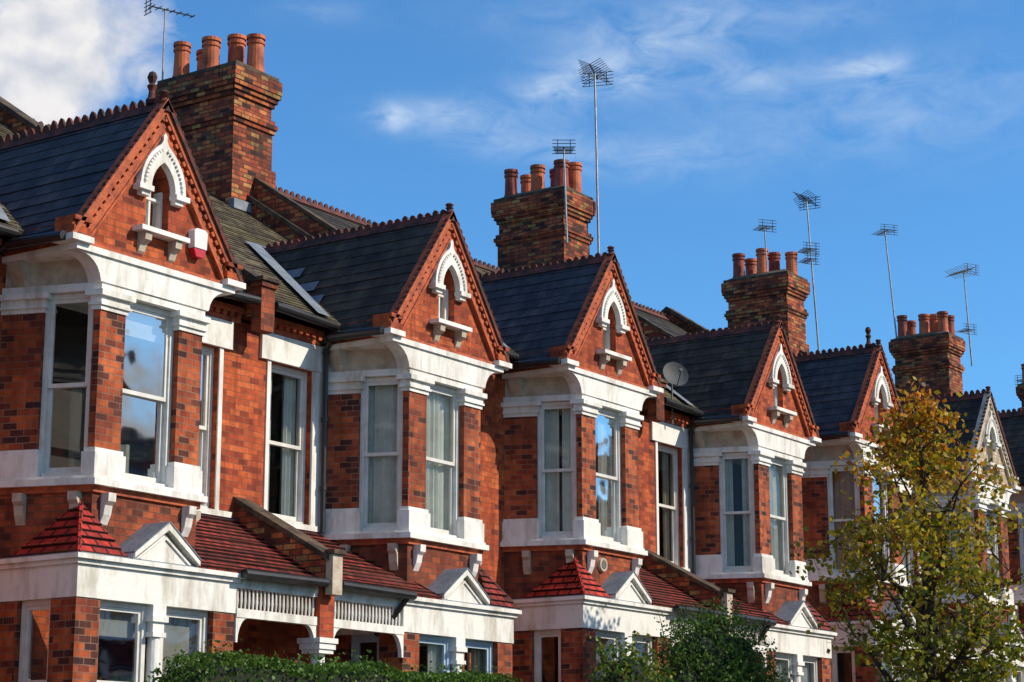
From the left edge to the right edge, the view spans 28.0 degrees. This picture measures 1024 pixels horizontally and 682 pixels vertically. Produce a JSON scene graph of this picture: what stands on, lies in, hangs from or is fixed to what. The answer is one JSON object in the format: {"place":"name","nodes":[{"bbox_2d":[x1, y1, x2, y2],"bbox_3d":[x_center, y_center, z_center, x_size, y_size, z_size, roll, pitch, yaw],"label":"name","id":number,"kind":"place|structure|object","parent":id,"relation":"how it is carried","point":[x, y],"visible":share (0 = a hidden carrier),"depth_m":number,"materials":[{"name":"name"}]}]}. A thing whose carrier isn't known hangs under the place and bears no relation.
{"place":"outdoors","nodes":[
{"label":"outdoors","id":0,"kind":"place"},
{"bbox_2d":[0,0,1023,412],"label":"sky","id":1,"kind":"structure","parent":0,"point":[907,114],"materials":[{"name":"blue"}]},
{"bbox_3d":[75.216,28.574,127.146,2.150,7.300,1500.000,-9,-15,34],"label":"pavement","id":2,"kind":"structure","parent":0,"visible":0},
{"bbox_2d":[784,376,1023,681],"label":"street tree","id":3,"kind":"object","parent":2,"relation":"on","point":[923,636],"visible":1,"depth_m":28.19,"materials":[{"name":"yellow plant"}]},
{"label":"roof","id":4,"kind":"object","parent":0,"visible":0},
{"bbox_2d":[888,331,965,397],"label":"chimney stack","id":5,"kind":"object","parent":4,"relation":"on","point":[932,360],"visible":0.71,"depth_m":56.67,"materials":[{"name":"brick"}]},
{"bbox_2d":[871,224,897,337],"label":"tv antenna","id":6,"kind":"object","parent":5,"relation":"on","point":[882,232],"visible":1,"depth_m":57.80,"materials":[{"name":"metal"}]},
{"bbox_2d":[897,311,954,336],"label":"chimney pots","id":7,"kind":"object","parent":5,"relation":"on","point":[939,321],"visible":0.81,"depth_m":57.13,"materials":[{"name":"ceramic"}]},
{"bbox_2d":[945,263,979,365],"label":"tv antenna","id":8,"kind":"object","parent":5,"relation":"attached to","point":[967,269],"visible":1,"depth_m":57.46,"materials":[{"name":"metal"}]},
{"bbox_3d":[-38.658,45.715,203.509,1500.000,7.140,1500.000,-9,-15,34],"label":"ground","id":9,"kind":"structure","parent":0,"visible":0},
{"bbox_2d":[0,108,328,681],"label":"walls","id":10,"kind":"structure","parent":9,"relation":"on","point":[118,212],"depth_m":22.57,"materials":[{"name":"red brick"}]},
{"bbox_2d":[0,71,316,576],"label":"roof","id":11,"kind":"structure","parent":10,"relation":"attached to","point":[53,171],"depth_m":23.36,"materials":[{"name":"tile"}]},
{"bbox_2d":[0,223,328,587],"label":"gutters","id":12,"kind":"object","parent":11,"relation":"attached to","point":[56,236],"visible":0.53,"depth_m":23.11,"materials":[{"name":"black paint"}]},
{"bbox_2d":[155,60,282,213],"bbox_3d":[-4.823,-2.614,33.392,1.820,3.670,1.140,-9,-15,34],"label":"chimney stack","id":13,"kind":"object","parent":11,"relation":"on","point":[229,128],"visible":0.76,"depth_m":33.02,"materials":[{"name":"brick"}]},
{"bbox_2d":[144,0,195,79],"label":"tv antenna","id":14,"kind":"object","parent":13,"relation":"attached to","point":[163,9],"visible":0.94,"depth_m":33.95,"materials":[{"name":"metal"}]},
{"bbox_2d":[172,33,265,76],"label":"chimney pots","id":15,"kind":"object","parent":13,"relation":"on","point":[208,55],"visible":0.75,"depth_m":33.78,"materials":[{"name":"ceramic"}]},
{"bbox_2d":[0,133,340,681],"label":"painted trim","id":16,"kind":"structure","parent":10,"relation":"attached to","point":[101,278],"depth_m":22.42,"materials":[{"name":"white paint"}]},
{"bbox_2d":[50,306,87,467],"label":"curtains","id":17,"kind":"object","parent":16,"relation":"on","point":[69,404],"visible":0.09,"depth_m":22.99,"materials":[{"name":"grey fabric"}]},
{"bbox_2d":[18,192,213,681],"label":"window frames","id":18,"kind":"structure","parent":16,"relation":"on","point":[45,436],"depth_m":22.38,"materials":[{"name":"white wood"}]},
{"bbox_2d":[27,177,205,681],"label":"window glass","id":19,"kind":"object","parent":18,"relation":"in","point":[144,356],"visible":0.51,"depth_m":22.58,"materials":[{"name":"clear glass"}]},
{"bbox_2d":[188,228,207,258],"bbox_3d":[-3.603,-1.115,23.550,0.098,0.330,0.220,-9,-15,34],"label":"burglar alarm box","id":20,"kind":"object","parent":10,"relation":"attached to","point":[197,244],"visible":1,"depth_m":23.50,"materials":[{"name":"white plastic"}]},
{"bbox_2d":[145,638,521,681],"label":"garden hedge","id":21,"kind":"object","parent":9,"relation":"on","point":[221,666],"visible":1,"depth_m":20.06,"materials":[{"name":"green plant"}]},
{"bbox_2d":[236,202,511,680],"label":"walls","id":22,"kind":"structure","parent":9,"relation":"on","point":[480,342],"depth_m":26.64,"materials":[{"name":"red brick"}]},
{"bbox_2d":[0,96,520,609],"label":"roof","id":23,"kind":"structure","parent":22,"relation":"on","point":[346,276],"depth_m":27.79,"materials":[{"name":"tile"}]},
{"bbox_2d":[275,301,508,671],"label":"gutters","id":24,"kind":"object","parent":23,"relation":"attached to","point":[406,596],"visible":0.56,"depth_m":26.42,"materials":[{"name":"black paint"}]},
{"bbox_2d":[245,240,521,673],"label":"painted trim","id":25,"kind":"structure","parent":22,"relation":"attached to","point":[414,366],"depth_m":26.63,"materials":[{"name":"white paint"}]},
{"bbox_2d":[268,372,482,677],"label":"curtains","id":26,"kind":"object","parent":25,"relation":"on","point":[383,472],"visible":0.38,"depth_m":26.82,"materials":[{"name":"fabric"}]},
{"bbox_2d":[269,289,492,673],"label":"window frames","id":27,"kind":"structure","parent":25,"relation":"on","point":[299,448],"depth_m":26.67,"materials":[{"name":"white wood"}]},
{"bbox_2d":[254,182,723,681],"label":"walls","id":28,"kind":"structure","parent":9,"relation":"on","point":[509,468],"depth_m":30.10,"materials":[{"name":"red brick"}]},
{"bbox_2d":[254,177,713,609],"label":"roof","id":29,"kind":"structure","parent":28,"relation":"attached to","point":[541,307],"depth_m":31.17,"materials":[{"name":"tile"}]},
{"bbox_2d":[507,351,724,617],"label":"gutters","id":30,"kind":"object","parent":29,"relation":"attached to","point":[516,364],"visible":0.45,"depth_m":30.03,"materials":[{"name":"black paint"}]},
{"bbox_2d":[500,279,731,658],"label":"painted trim","id":31,"kind":"structure","parent":28,"relation":"attached to","point":[528,393],"depth_m":30.12,"materials":[{"name":"white paint"}]},
{"bbox_2d":[542,409,571,681],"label":"curtains","id":32,"kind":"object","parent":31,"relation":"on","point":[558,485],"visible":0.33,"depth_m":30.23,"materials":[{"name":"white fabric"}]},
{"bbox_2d":[534,324,652,681],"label":"window frames","id":33,"kind":"structure","parent":31,"relation":"on","point":[539,635],"depth_m":30.09,"materials":[{"name":"white wood"}]},
{"bbox_2d":[595,327,647,679],"bbox_3d":[1.371,2.801,31.199,1.395,6.556,3.495,-9,-15,34],"label":"window glass","id":34,"kind":"object","parent":33,"relation":"in","point":[605,443],"visible":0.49,"depth_m":30.61,"materials":[{"name":"clear glass"}]},
{"bbox_2d":[588,630,680,681],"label":"laurel shrub","id":35,"kind":"object","parent":9,"relation":"on","point":[626,669],"visible":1,"depth_m":25.74,"materials":[{"name":"green plant"}]},
{"bbox_2d":[646,597,792,681],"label":"evergreen shrub","id":36,"kind":"object","parent":9,"relation":"on","point":[710,650],"visible":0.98,"depth_m":27.78,"materials":[{"name":"green plant"}]},
{"bbox_2d":[639,329,831,681],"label":"walls","id":37,"kind":"structure","parent":9,"relation":"on","point":[707,508],"depth_m":34.53,"materials":[{"name":"red brick"}]},
{"bbox_2d":[471,256,835,632],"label":"roof","id":38,"kind":"structure","parent":37,"relation":"attached to","point":[725,367],"depth_m":35.47,"materials":[{"name":"tile"}]},
{"bbox_2d":[491,185,595,270],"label":"chimney stack","id":39,"kind":"object","parent":38,"relation":"on","point":[532,227],"visible":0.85,"depth_m":41.02,"materials":[{"name":"brick"}]},
{"bbox_2d":[504,159,581,196],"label":"chimney pots","id":40,"kind":"object","parent":39,"relation":"on","point":[533,180],"visible":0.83,"depth_m":41.43,"materials":[{"name":"ceramic"}]},
{"bbox_2d":[552,139,575,242],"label":"tv antenna","id":41,"kind":"object","parent":39,"relation":"attached to","point":[557,148],"visible":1,"depth_m":40.56,"materials":[{"name":"metal"}]},
{"bbox_2d":[578,58,613,252],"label":"tv antenna","id":42,"kind":"object","parent":39,"relation":"attached to","point":[590,74],"visible":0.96,"depth_m":41.76,"materials":[{"name":"metal"}]},
{"bbox_2d":[663,362,687,423],"bbox_3d":[2.730,0.840,34.094,0.349,1.036,0.349,-6,-14,26],"label":"satellite dish","id":43,"kind":"object","parent":38,"relation":"attached to","point":[674,373],"visible":0.97,"depth_m":34.20,"materials":[{"name":"grey metal"}]},
{"bbox_2d":[664,397,817,639],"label":"gutters","id":44,"kind":"object","parent":38,"relation":"attached to","point":[700,419],"visible":0.56,"depth_m":34.31,"materials":[{"name":"black paint"}]},
{"bbox_2d":[650,344,836,681],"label":"painted trim","id":45,"kind":"structure","parent":37,"relation":"attached to","point":[758,443],"depth_m":34.54,"materials":[{"name":"white paint"}]},
{"bbox_2d":[661,452,809,681],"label":"curtains","id":46,"kind":"object","parent":45,"relation":"on","point":[738,525],"visible":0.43,"depth_m":34.76,"materials":[{"name":"fabric"}]},
{"bbox_2d":[658,387,817,681],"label":"window frames","id":47,"kind":"structure","parent":45,"relation":"on","point":[784,520],"depth_m":34.52,"materials":[{"name":"white wood"}]},
{"bbox_2d":[638,311,962,681],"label":"walls","id":48,"kind":"structure","parent":9,"relation":"on","point":[815,504],"depth_m":37.98,"materials":[{"name":"red brick"}]},
{"bbox_2d":[632,301,953,628],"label":"roof","id":49,"kind":"structure","parent":48,"relation":"attached to","point":[836,383],"depth_m":38.93,"materials":[{"name":"tile"}]},
{"bbox_2d":[819,431,964,635],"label":"gutters","id":50,"kind":"object","parent":49,"relation":"attached to","point":[834,434],"visible":0.11,"depth_m":37.67,"materials":[{"name":"black paint"}]},
{"bbox_2d":[801,366,966,679],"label":"painted trim","id":51,"kind":"structure","parent":48,"relation":"attached to","point":[819,459],"depth_m":38.05,"materials":[{"name":"white paint"}]},
{"bbox_2d":[832,471,857,681],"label":"curtains","id":52,"kind":"object","parent":51,"relation":"on","point":[842,503],"visible":0.2,"depth_m":38.09,"materials":[{"name":"grey fabric"}]},
{"bbox_2d":[827,405,916,681],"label":"window frames","id":53,"kind":"structure","parent":51,"relation":"on","point":[834,668],"depth_m":37.89,"materials":[{"name":"white wood"}]},
{"bbox_2d":[872,476,911,681],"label":"window glass","id":54,"kind":"object","parent":53,"relation":"in","point":[879,499],"visible":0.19,"depth_m":38.54,"materials":[{"name":"glass"}]},
{"bbox_2d":[801,353,1023,680],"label":"walls","id":55,"kind":"structure","parent":9,"relation":"on","point":[1013,535],"depth_m":45.71,"materials":[{"name":"red brick"}]},
{"bbox_2d":[721,269,809,355],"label":"chimney stack","id":56,"kind":"object","parent":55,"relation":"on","point":[768,296],"visible":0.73,"depth_m":48.85,"materials":[{"name":"brick"}]},
{"bbox_2d":[732,248,797,277],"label":"chimney pots","id":57,"kind":"object","parent":56,"relation":"on","point":[751,264],"visible":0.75,"depth_m":49.51,"materials":[{"name":"ceramic"}]},
{"bbox_2d":[756,219,776,271],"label":"tv antenna","id":58,"kind":"object","parent":56,"relation":"attached to","point":[760,228],"visible":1,"depth_m":49.12,"materials":[{"name":"metal"}]},
{"bbox_2d":[800,350,1023,631],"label":"roof","id":59,"kind":"structure","parent":55,"relation":"attached to","point":[1012,423],"depth_m":46.92,"materials":[{"name":"tile"}]},
{"bbox_2d":[793,190,820,350],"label":"tv antenna","id":60,"kind":"object","parent":59,"relation":"on","point":[810,249],"visible":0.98,"depth_m":49.51,"materials":[{"name":"metal"}]},
{"bbox_2d":[1007,486,1023,620],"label":"painted trim","id":61,"kind":"structure","parent":55,"relation":"attached to","point":[1017,498],"depth_m":45.88,"materials":[{"name":"white paint"}]},
{"bbox_2d":[1018,508,1023,588],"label":"window frames","id":62,"kind":"structure","parent":61,"relation":"on","point":[1021,546],"depth_m":45.78,"materials":[{"name":"white wood"}]},
{"bbox_2d":[1018,513,1023,570],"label":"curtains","id":63,"kind":"object","parent":61,"relation":"on","point":[1023,529],"visible":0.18,"depth_m":46.01,"materials":[{"name":"fabric"}]},
{"bbox_2d":[902,399,1018,680],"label":"walls","id":64,"kind":"structure","parent":9,"relation":"on","point":[999,456],"depth_m":43.16,"materials":[{"name":"red brick"}]},
{"bbox_2d":[671,308,1023,644],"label":"roof","id":65,"kind":"structure","parent":64,"relation":"attached to","point":[973,405],"depth_m":43.34,"materials":[{"name":"tile"}]},
{"bbox_2d":[935,470,1016,653],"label":"gutters","id":66,"kind":"object","parent":65,"relation":"attached to","point":[1016,491],"visible":0.07,"depth_m":41.92,"materials":[{"name":"black paint"}]},
{"bbox_2d":[899,410,1023,681],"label":"painted trim","id":67,"kind":"structure","parent":64,"relation":"attached to","point":[991,426],"depth_m":42.56,"materials":[{"name":"white paint"}]},
{"bbox_2d":[901,505,1016,681],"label":"curtains","id":68,"kind":"object","parent":67,"relation":"on","point":[953,553],"visible":0.14,"depth_m":42.52,"materials":[{"name":"grey fabric"}]},
{"bbox_2d":[902,446,1023,681],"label":"window frames","id":69,"kind":"structure","parent":67,"relation":"on","point":[995,550],"depth_m":42.46,"materials":[{"name":"white wood"}]},
{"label":"roof","id":70,"kind":"object","parent":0,"visible":0},
{"bbox_2d":[1015,382,1023,409],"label":"chimney stack","id":71,"kind":"object","parent":70,"relation":"on","point":[1020,390],"visible":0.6,"depth_m":65.02,"materials":[{"name":"brick"}]},
{"bbox_2d":[1015,375,1021,384],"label":"tv antenna","id":72,"kind":"object","parent":71,"relation":"attached to","point":[1019,379],"visible":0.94,"depth_m":65.55,"materials":[{"name":"metal"}]},
{"bbox_2d":[1021,363,1023,382],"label":"chimney pots","id":73,"kind":"object","parent":71,"relation":"on","point":[1022,366],"visible":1,"depth_m":65.32,"materials":[{"name":"ceramic"}]}
]}

